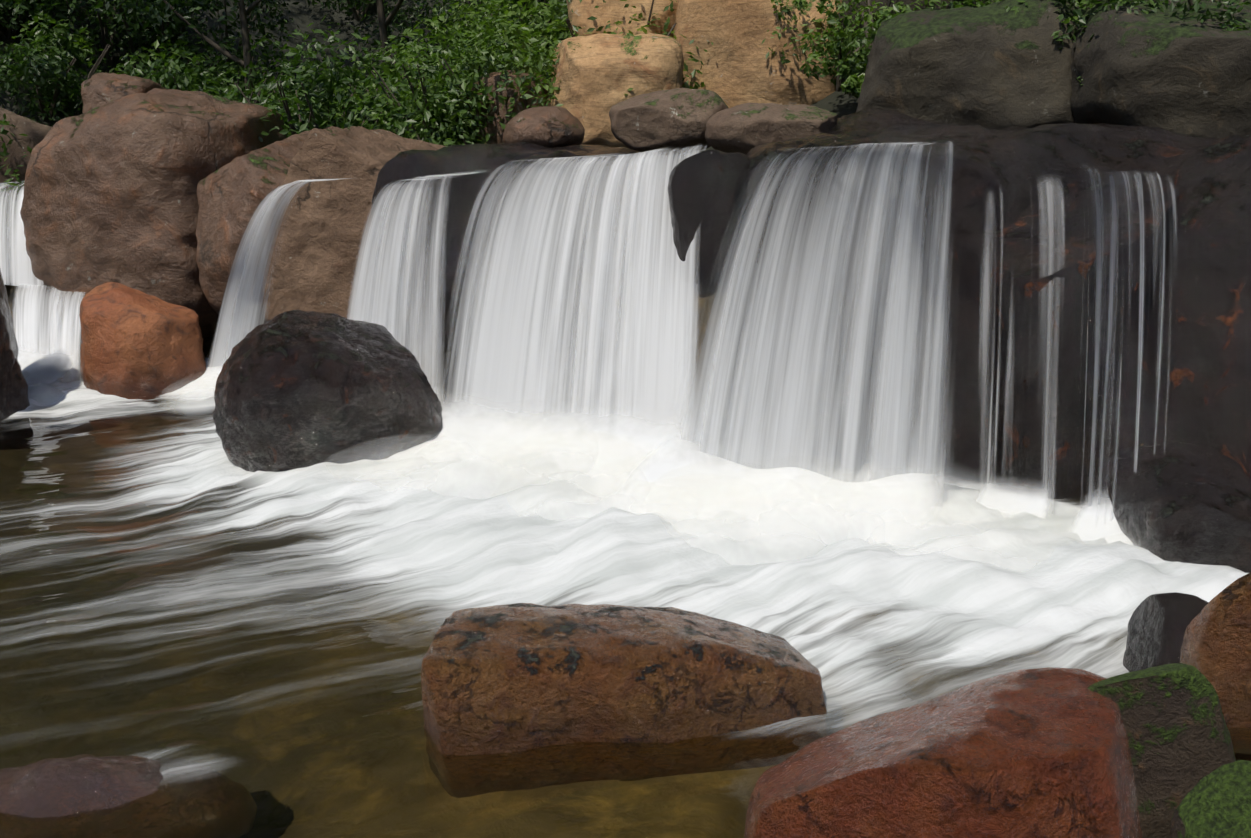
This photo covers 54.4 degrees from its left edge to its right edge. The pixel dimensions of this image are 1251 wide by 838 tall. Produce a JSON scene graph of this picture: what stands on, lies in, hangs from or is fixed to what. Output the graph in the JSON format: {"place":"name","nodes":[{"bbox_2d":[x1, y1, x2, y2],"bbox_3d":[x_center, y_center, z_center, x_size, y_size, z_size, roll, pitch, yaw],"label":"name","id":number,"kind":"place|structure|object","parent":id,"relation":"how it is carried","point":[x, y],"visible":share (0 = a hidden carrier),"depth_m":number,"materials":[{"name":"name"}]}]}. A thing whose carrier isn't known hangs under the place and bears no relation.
{"place":"outdoors","nodes":[
{"label":"outdoors","id":0,"kind":"place"},
{"bbox_2d":[0,0,1143,445],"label":"terrain","id":1,"kind":"structure","parent":0,"point":[304,16],"depth_m":14.49,"materials":[{"name":"brown soil"}]},
{"bbox_2d":[0,107,31,227],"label":"shrub","id":2,"kind":"object","parent":1,"relation":"on","point":[5,132],"visible":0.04,"depth_m":10.55,"materials":[{"name":"green plant"}]},
{"bbox_2d":[0,0,46,29],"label":"shrub","id":3,"kind":"object","parent":1,"relation":"on","point":[16,27],"visible":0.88,"depth_m":12.20,"materials":[{"name":"green plant"}]},
{"bbox_2d":[0,107,51,216],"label":"ledge rock","id":4,"kind":"object","parent":1,"relation":"on","point":[34,131],"visible":0.19,"depth_m":10.90,"materials":[{"name":"brown stone"}]},
{"bbox_2d":[0,40,73,126],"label":"shrub","id":5,"kind":"object","parent":1,"relation":"on","point":[38,97],"visible":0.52,"depth_m":11.68,"materials":[{"name":"green plant"}]},
{"bbox_2d":[0,0,78,40],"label":"shrub","id":6,"kind":"object","parent":1,"relation":"on","point":[10,32],"visible":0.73,"depth_m":12.59,"materials":[{"name":"green plant"}]},
{"bbox_2d":[0,0,86,34],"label":"shrub","id":7,"kind":"object","parent":1,"relation":"on","point":[26,4],"visible":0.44,"depth_m":12.93,"materials":[{"name":"green plant"}]},
{"bbox_2d":[0,36,87,122],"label":"shrub","id":8,"kind":"object","parent":1,"relation":"on","point":[59,84],"visible":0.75,"depth_m":11.62,"materials":[{"name":"green plant"}]},
{"bbox_2d":[7,11,126,116],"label":"shrub","id":9,"kind":"object","parent":1,"relation":"on","point":[74,48],"visible":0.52,"depth_m":12.24,"materials":[{"name":"green plant"}]},
{"bbox_2d":[19,0,193,68],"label":"shrub","id":10,"kind":"object","parent":1,"relation":"on","point":[108,56],"visible":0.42,"depth_m":13.35,"materials":[{"name":"green plant"}]},
{"bbox_2d":[50,0,254,73],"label":"shrub","id":11,"kind":"object","parent":1,"relation":"on","point":[131,45],"visible":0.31,"depth_m":13.39,"materials":[{"name":"green plant"}]},
{"bbox_2d":[98,0,223,65],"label":"shrub","id":12,"kind":"object","parent":1,"relation":"on","point":[161,30],"visible":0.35,"depth_m":13.88,"materials":[{"name":"green plant"}]},
{"bbox_2d":[114,49,234,89],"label":"shrub","id":13,"kind":"object","parent":1,"relation":"on","point":[130,69],"visible":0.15,"depth_m":12.61,"materials":[{"name":"green plant"}]},
{"bbox_2d":[140,33,244,90],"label":"shrub","id":14,"kind":"object","parent":1,"relation":"on","point":[210,50],"visible":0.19,"depth_m":12.90,"materials":[{"name":"green plant"}]},
{"bbox_2d":[90,0,319,98],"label":"tree","id":15,"kind":"object","parent":1,"relation":"on","point":[242,22],"visible":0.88,"depth_m":12.67,"materials":[{"name":"green plant"}]},
{"bbox_2d":[138,0,316,79],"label":"shrub","id":16,"kind":"object","parent":1,"relation":"on","point":[256,10],"visible":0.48,"depth_m":13.51,"materials":[{"name":"green plant"}]},
{"bbox_2d":[156,36,303,99],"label":"shrub","id":17,"kind":"object","parent":1,"relation":"on","point":[236,69],"visible":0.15,"depth_m":12.90,"materials":[{"name":"green plant"}]},
{"bbox_2d":[150,53,310,125],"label":"shrub","id":18,"kind":"object","parent":1,"relation":"on","point":[228,97],"visible":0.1,"depth_m":11.48,"materials":[{"name":"green plant"}]},
{"bbox_2d":[129,40,348,123],"bbox_3d":[-4.010,-2.935,12.024,2.421,1.526,1.839,4,15,14],"label":"shrub","id":19,"kind":"object","parent":1,"relation":"on","point":[173,66],"visible":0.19,"depth_m":11.72,"materials":[{"name":"green plant"}]},
{"bbox_2d":[155,34,324,116],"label":"shrub","id":20,"kind":"object","parent":1,"relation":"on","point":[255,80],"visible":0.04,"depth_m":12.40,"materials":[{"name":"green plant"}]},
{"bbox_2d":[196,130,310,323],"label":"ledge rock","id":21,"kind":"object","parent":1,"relation":"on","point":[233,194],"visible":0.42,"depth_m":9.00,"materials":[{"name":"brown stone"}]},
{"bbox_2d":[180,60,358,135],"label":"shrub","id":22,"kind":"object","parent":1,"relation":"on","point":[247,76],"visible":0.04,"depth_m":12.72,"materials":[{"name":"green plant"}]},
{"bbox_2d":[240,67,384,134],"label":"shrub","id":23,"kind":"object","parent":1,"relation":"on","point":[317,106],"visible":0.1,"depth_m":11.39,"materials":[{"name":"green plant"}]},
{"bbox_2d":[241,52,387,125],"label":"shrub","id":24,"kind":"object","parent":1,"relation":"on","point":[293,76],"visible":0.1,"depth_m":12.88,"materials":[{"name":"green plant"}]},
{"bbox_2d":[234,17,416,147],"bbox_3d":[-2.649,-2.773,11.105,1.920,1.778,2.511,0,14,-1],"label":"shrub","id":25,"kind":"object","parent":1,"relation":"on","point":[274,108],"visible":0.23,"depth_m":10.93,"materials":[{"name":"green plant"}]},
{"bbox_2d":[256,29,422,136],"bbox_3d":[-2.833,-2.760,11.229,2.318,1.628,1.621,-6,15,-22],"label":"shrub","id":26,"kind":"object","parent":1,"relation":"on","point":[330,87],"visible":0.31,"depth_m":11.10,"materials":[{"name":"green plant"}]},
{"bbox_2d":[286,74,402,134],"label":"shrub","id":27,"kind":"object","parent":1,"relation":"on","point":[333,95],"visible":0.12,"depth_m":11.65,"materials":[{"name":"green plant"}]},
{"bbox_2d":[263,126,445,321],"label":"ledge rock","id":28,"kind":"object","parent":1,"relation":"on","point":[323,228],"visible":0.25,"depth_m":8.72,"materials":[{"name":"brown stone"}]},
{"bbox_2d":[320,0,419,20],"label":"shrub","id":29,"kind":"object","parent":1,"relation":"on","point":[351,4],"visible":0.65,"depth_m":15.02,"materials":[{"name":"green plant"}]},
{"bbox_2d":[327,14,448,95],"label":"shrub","id":30,"kind":"object","parent":1,"relation":"on","point":[395,26],"visible":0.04,"depth_m":13.29,"materials":[{"name":"green plant"}]},
{"bbox_2d":[315,54,461,144],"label":"shrub","id":31,"kind":"object","parent":1,"relation":"on","point":[361,98],"visible":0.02,"depth_m":11.82,"materials":[{"name":"green plant"}]},
{"bbox_2d":[375,0,403,93],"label":"tree","id":32,"kind":"object","parent":1,"relation":"on","point":[383,22],"visible":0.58,"depth_m":13.13,"materials":[{"name":"brown plant"}]},
{"bbox_2d":[327,17,492,116],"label":"shrub","id":33,"kind":"object","parent":1,"relation":"on","point":[400,47],"visible":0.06,"depth_m":12.64,"materials":[{"name":"green plant"}]},
{"bbox_2d":[353,0,478,79],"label":"shrub","id":34,"kind":"object","parent":1,"relation":"on","point":[404,25],"visible":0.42,"depth_m":13.60,"materials":[{"name":"green plant"}]},
{"bbox_2d":[371,144,492,352],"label":"ledge rock","id":35,"kind":"object","parent":1,"relation":"on","point":[451,159],"visible":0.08,"depth_m":8.23,"materials":[{"name":"grey stone"}]},
{"bbox_2d":[368,15,504,136],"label":"shrub","id":36,"kind":"object","parent":1,"relation":"on","point":[434,20],"visible":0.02,"depth_m":11.86,"materials":[{"name":"green plant"}]},
{"bbox_2d":[322,37,555,146],"bbox_3d":[-1.726,-2.706,10.750,1.759,1.338,2.018,-11,18,-38],"label":"shrub","id":37,"kind":"object","parent":1,"relation":"on","point":[431,131],"visible":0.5,"depth_m":10.47,"materials":[{"name":"green plant"}]},
{"bbox_2d":[341,30,542,142],"bbox_3d":[-1.641,-2.937,11.484,2.090,1.341,2.096,10,17,34],"label":"shrub","id":38,"kind":"object","parent":1,"relation":"on","point":[484,72],"visible":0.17,"depth_m":10.88,"materials":[{"name":"green plant"}]},
{"bbox_2d":[350,28,540,145],"bbox_3d":[-1.759,-2.774,10.877,1.952,1.411,1.459,7,16,27],"label":"shrub","id":39,"kind":"object","parent":1,"relation":"on","point":[420,105],"visible":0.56,"depth_m":10.61,"materials":[{"name":"green plant"}]},
{"bbox_2d":[387,4,512,135],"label":"shrub","id":40,"kind":"object","parent":1,"relation":"on","point":[442,18],"visible":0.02,"depth_m":12.10,"materials":[{"name":"green plant"}]},
{"bbox_2d":[405,65,502,144],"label":"shrub","id":41,"kind":"object","parent":1,"relation":"on","point":[456,118],"visible":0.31,"depth_m":10.65,"materials":[{"name":"green plant"}]},
{"bbox_2d":[395,0,517,32],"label":"shrub","id":42,"kind":"object","parent":1,"relation":"on","point":[462,1],"visible":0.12,"depth_m":14.46,"materials":[{"name":"green plant"}]},
{"bbox_2d":[395,8,585,143],"bbox_3d":[-0.929,-2.902,10.806,2.194,1.460,1.303,-10,17,-34],"label":"shrub","id":43,"kind":"object","parent":1,"relation":"on","point":[451,73],"visible":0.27,"depth_m":10.60,"materials":[{"name":"green plant"}]},
{"bbox_2d":[417,0,567,72],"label":"shrub","id":44,"kind":"object","parent":1,"relation":"on","point":[476,5],"visible":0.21,"depth_m":12.23,"materials":[{"name":"green plant"}]},
{"bbox_2d":[452,9,563,117],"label":"shrub","id":45,"kind":"object","parent":1,"relation":"on","point":[515,66],"visible":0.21,"depth_m":10.73,"materials":[{"name":"green plant"}]},
{"bbox_2d":[469,70,548,143],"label":"bush","id":46,"kind":"object","parent":1,"relation":"on","point":[493,79],"visible":0.25,"depth_m":10.67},
{"bbox_2d":[477,0,568,71],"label":"shrub","id":47,"kind":"object","parent":1,"relation":"on","point":[534,12],"visible":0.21,"depth_m":12.53,"materials":[{"name":"green plant"}]},
{"bbox_2d":[474,0,572,79],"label":"shrub","id":48,"kind":"object","parent":1,"relation":"on","point":[523,16],"visible":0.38,"depth_m":11.97,"materials":[{"name":"green plant"}]},
{"bbox_2d":[421,142,678,355],"bbox_3d":[-0.379,-1.031,9.715,2.150,2.375,2.469,3,15,11],"label":"ledge rock","id":49,"kind":"object","parent":1,"relation":"on","point":[500,155],"visible":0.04,"depth_m":8.59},
{"bbox_2d":[502,106,584,147],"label":"boulder","id":50,"kind":"object","parent":49,"relation":"on","point":[552,126],"visible":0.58,"depth_m":8.87,"materials":[{"name":"brown stone"}]},
{"bbox_2d":[609,88,727,154],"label":"boulder","id":51,"kind":"object","parent":49,"relation":"on","point":[672,119],"visible":0.81,"depth_m":8.03,"materials":[{"name":"brown stone"}]},
{"bbox_2d":[444,150,663,406],"bbox_3d":[-0.179,-0.786,8.476,1.580,2.162,2.410,10,17,34],"label":"ledge rock","id":52,"kind":"object","parent":1,"relation":"on","point":[558,154],"depth_m":7.88,"materials":[{"name":"grey stone"}]},
{"bbox_2d":[490,19,704,105],"bbox_3d":[-0.257,-3.013,11.111,2.108,1.214,2.434,0,14,-1],"label":"shrub","id":53,"kind":"object","parent":1,"relation":"on","point":[644,30],"visible":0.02,"depth_m":11.00,"materials":[{"name":"green plant"}]},
{"bbox_2d":[547,33,683,147],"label":"rock","id":54,"kind":"object","parent":1,"relation":"on","point":[598,75],"visible":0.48,"depth_m":10.16,"materials":[{"name":"beige stone"}]},
{"bbox_2d":[566,0,677,37],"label":"rock","id":55,"kind":"object","parent":1,"relation":"on","point":[611,11],"visible":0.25,"depth_m":11.38,"materials":[{"name":"beige stone"}]},
{"bbox_2d":[421,603,826,754],"bbox_3d":[-0.009,1.008,4.135,1.320,0.728,0.701,-2,14,-6],"label":"ochre rock","id":56,"kind":"object","parent":1,"relation":"on","point":[507,678],"visible":0.65,"depth_m":3.84,"materials":[{"name":"brown stone"}]},
{"bbox_2d":[550,0,712,88],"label":"shrub","id":57,"kind":"object","parent":1,"relation":"on","point":[666,24],"visible":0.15,"depth_m":11.18,"materials":[{"name":"green plant"}]},
{"bbox_2d":[674,0,846,107],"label":"rock","id":58,"kind":"object","parent":1,"relation":"on","point":[738,68],"visible":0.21,"depth_m":10.69,"materials":[{"name":"beige stone"}]},
{"bbox_2d":[762,0,857,65],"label":"shrub","id":59,"kind":"object","parent":58,"relation":"attached to","point":[794,17],"visible":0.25,"depth_m":10.43,"materials":[{"name":"green plant"}]},
{"bbox_2d":[797,25,867,91],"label":"shrub","id":60,"kind":"object","parent":1,"relation":"on","point":[848,63],"visible":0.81,"depth_m":9.86,"materials":[{"name":"green plant"}]},
{"bbox_2d":[727,122,1029,462],"bbox_3d":[1.600,-0.574,7.566,2.045,2.468,1.939,0,14,-1],"label":"ledge rock","id":61,"kind":"object","parent":1,"relation":"on","point":[986,161],"visible":0.08,"depth_m":6.66,"materials":[{"name":"grey stone"}]},
{"bbox_2d":[668,150,748,297],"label":"rock","id":62,"kind":"object","parent":61,"relation":"attached to","point":[707,189],"visible":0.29,"depth_m":6.49,"materials":[{"name":"black stone"}]},
{"bbox_2d":[744,667,1142,837],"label":"boulder","id":63,"kind":"object","parent":1,"relation":"on","point":[1035,753],"visible":0.98,"depth_m":2.86,"materials":[{"name":"red stone"}]},
{"bbox_2d":[917,291,985,480],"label":"ledge rock","id":64,"kind":"object","parent":1,"relation":"on","point":[966,430],"depth_m":6.37,"materials":[{"name":"black stone"}]},
{"bbox_2d":[838,0,1099,68],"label":"bush","id":65,"kind":"object","parent":1,"relation":"on","point":[905,2],"visible":0.08,"depth_m":10.06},
{"bbox_2d":[856,0,1086,129],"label":"mossy rock","id":66,"kind":"object","parent":1,"relation":"on","point":[996,66],"visible":0.48,"depth_m":8.18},
{"bbox_2d":[841,73,864,97],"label":"shrub","id":67,"kind":"object","parent":66,"relation":"on","point":[852,85],"visible":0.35,"depth_m":9.07,"materials":[{"name":"green plant"}]},
{"bbox_2d":[812,0,933,57],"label":"shrub","id":68,"kind":"object","parent":66,"relation":"on","point":[857,21],"visible":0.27,"depth_m":9.47,"materials":[{"name":"green plant"}]},
{"bbox_2d":[849,1,911,57],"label":"shrub","id":69,"kind":"object","parent":66,"relation":"on","point":[887,14],"visible":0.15,"depth_m":9.03,"materials":[{"name":"green plant"}]},
{"bbox_2d":[906,0,991,10],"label":"shrub","id":70,"kind":"object","parent":66,"relation":"on","point":[934,3],"visible":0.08,"depth_m":8.96,"materials":[{"name":"green plant"}]},
{"bbox_2d":[959,0,1095,14],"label":"shrub","id":71,"kind":"object","parent":66,"relation":"on","point":[1015,8],"visible":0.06,"depth_m":8.85,"materials":[{"name":"green plant"}]},
{"bbox_2d":[1052,0,1163,49],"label":"shrub","id":72,"kind":"object","parent":66,"relation":"on","point":[1075,17],"visible":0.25,"depth_m":7.98,"materials":[{"name":"green plant"}]},
{"bbox_2d":[828,109,1219,205],"bbox_3d":[2.295,-0.762,8.404,3.781,2.676,2.679,11,18,36],"label":"ledge rock","id":73,"kind":"object","parent":1,"relation":"on","point":[1066,153],"visible":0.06,"depth_m":7.09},
{"bbox_2d":[705,103,837,154],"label":"boulder","id":74,"kind":"object","parent":73,"relation":"on","point":[745,128],"visible":0.62,"depth_m":7.71,"materials":[{"name":"brown stone"}]},
{"bbox_2d":[954,169,1180,498],"bbox_3d":[2.432,-0.343,6.844,1.277,2.088,2.273,10,17,33],"label":"ledge rock","id":75,"kind":"object","parent":1,"relation":"on","point":[1021,245],"visible":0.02,"depth_m":6.05,"materials":[{"name":"black stone"}]},
{"bbox_2d":[1070,0,1250,138],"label":"mossy rock","id":76,"kind":"object","parent":1,"relation":"on","point":[1168,71],"visible":0.65,"depth_m":7.46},
{"bbox_2d":[1053,0,1208,33],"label":"shrub","id":77,"kind":"object","parent":76,"relation":"on","point":[1074,11],"visible":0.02,"depth_m":8.05,"materials":[{"name":"green plant"}]},
{"bbox_2d":[1078,0,1250,39],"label":"shrub","id":78,"kind":"object","parent":76,"relation":"on","point":[1229,12],"visible":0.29,"depth_m":7.53,"materials":[{"name":"green plant"}]},
{"bbox_2d":[1143,134,1250,479],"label":"ledge rock","id":79,"kind":"object","parent":1,"relation":"on","point":[1207,344],"visible":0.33,"depth_m":6.00,"materials":[{"name":"black stone"}]},
{"bbox_2d":[18,342,1142,571],"bbox_3d":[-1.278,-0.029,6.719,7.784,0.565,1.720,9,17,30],"label":"water foam","id":80,"kind":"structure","parent":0,"point":[667,458],"depth_m":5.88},
{"bbox_2d":[0,323,1250,837],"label":"river water","id":81,"kind":"structure","parent":0,"point":[214,631],"depth_m":4.70,"materials":[{"name":"beige liquid"}]},
{"bbox_2d":[0,270,18,381],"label":"pool rock","id":82,"kind":"object","parent":81,"relation":"in","point":[9,351],"visible":0.65,"depth_m":7.79,"materials":[{"name":"black stone"}]},
{"bbox_2d":[0,358,29,421],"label":"pool rock","id":83,"kind":"object","parent":81,"relation":"in","point":[14,392],"visible":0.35,"depth_m":7.83,"materials":[{"name":"grey stone"}]},
{"bbox_2d":[8,285,84,381],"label":"waterfall water","id":84,"kind":"structure","parent":81,"relation":"on","point":[31,328],"depth_m":9.08,"materials":[{"name":"white liquid"}]},
{"bbox_2d":[0,181,43,288],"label":"waterfall water","id":85,"kind":"structure","parent":84,"relation":"on","point":[21,273],"depth_m":9.81,"materials":[{"name":"white liquid"}]},
{"bbox_2d":[0,754,162,817],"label":"submerged rock","id":86,"kind":"object","parent":81,"relation":"in","point":[55,787],"visible":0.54,"depth_m":3.50,"materials":[{"name":"brown stone"}]},
{"bbox_2d":[79,282,205,399],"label":"rock","id":87,"kind":"object","parent":81,"relation":"in","point":[136,344],"visible":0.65,"depth_m":8.26,"materials":[{"name":"brown stone"}]},
{"bbox_2d":[20,88,285,343],"bbox_3d":[-3.833,-1.744,10.383,1.892,2.086,2.178,4,15,17],"label":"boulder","id":88,"kind":"object","parent":81,"relation":"on","point":[110,191],"visible":0.56,"depth_m":9.40,"materials":[{"name":"brown stone"}]},
{"bbox_2d":[81,72,166,113],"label":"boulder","id":89,"kind":"object","parent":88,"relation":"on","point":[100,89],"visible":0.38,"depth_m":10.04,"materials":[{"name":"brown stone"}]},
{"bbox_2d":[207,178,345,366],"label":"waterfall water","id":90,"kind":"structure","parent":81,"relation":"on","point":[247,310],"depth_m":8.14,"materials":[{"name":"white liquid"}]},
{"bbox_2d":[212,309,442,471],"bbox_3d":[-1.676,-0.025,6.894,1.256,1.177,1.204,-7,16,-24],"label":"pool boulder","id":91,"kind":"object","parent":81,"relation":"in","point":[296,389],"visible":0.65,"depth_m":6.39,"materials":[{"name":"grey stone"}]},
{"bbox_2d":[347,170,483,405],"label":"waterfall water","id":92,"kind":"structure","parent":81,"relation":"on","point":[376,304],"depth_m":7.54,"materials":[{"name":"white liquid"}]},
{"bbox_2d":[440,146,721,443],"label":"waterfall water","id":93,"kind":"structure","parent":81,"relation":"on","point":[514,351],"depth_m":6.54,"materials":[{"name":"white liquid"}]},
{"bbox_2d":[654,142,969,507],"bbox_3d":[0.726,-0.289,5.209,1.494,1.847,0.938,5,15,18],"label":"waterfall water","id":94,"kind":"structure","parent":81,"relation":"on","point":[783,416],"depth_m":5.52,"materials":[{"name":"white liquid"}]},
{"bbox_2d":[1069,164,1178,530],"bbox_3d":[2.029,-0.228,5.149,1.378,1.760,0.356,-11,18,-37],"label":"waterfall water","id":95,"kind":"structure","parent":81,"relation":"on","point":[1110,288],"depth_m":5.14,"materials":[{"name":"white liquid"}]},
{"bbox_2d":[1087,663,1235,837],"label":"mossy rock","id":96,"kind":"object","parent":81,"relation":"in","point":[1178,735],"visible":0.46,"depth_m":3.12,"materials":[{"name":"stone"}]},
{"bbox_2d":[1123,592,1208,671],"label":"rock","id":97,"kind":"object","parent":81,"relation":"in","point":[1158,623],"visible":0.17,"depth_m":4.19,"materials":[{"name":"grey stone"}]},
{"bbox_2d":[1090,442,1250,572],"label":"boulder","id":98,"kind":"object","parent":81,"relation":"in","point":[1184,502],"visible":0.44,"depth_m":5.17,"materials":[{"name":"grey stone"}]},
{"bbox_2d":[1170,760,1250,837],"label":"mossy rock","id":99,"kind":"object","parent":81,"relation":"in","point":[1216,803],"visible":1,"depth_m":2.65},
{"bbox_2d":[1180,572,1250,728],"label":"rock","id":100,"kind":"object","parent":81,"relation":"in","point":[1216,649],"visible":0.5,"depth_m":3.89,"materials":[{"name":"brown stone"}]},
{"bbox_2d":[974,176,1065,514],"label":"waterfall water","id":101,"kind":"structure","parent":0,"point":[988,297],"depth_m":5.75,"materials":[{"name":"white liquid"}]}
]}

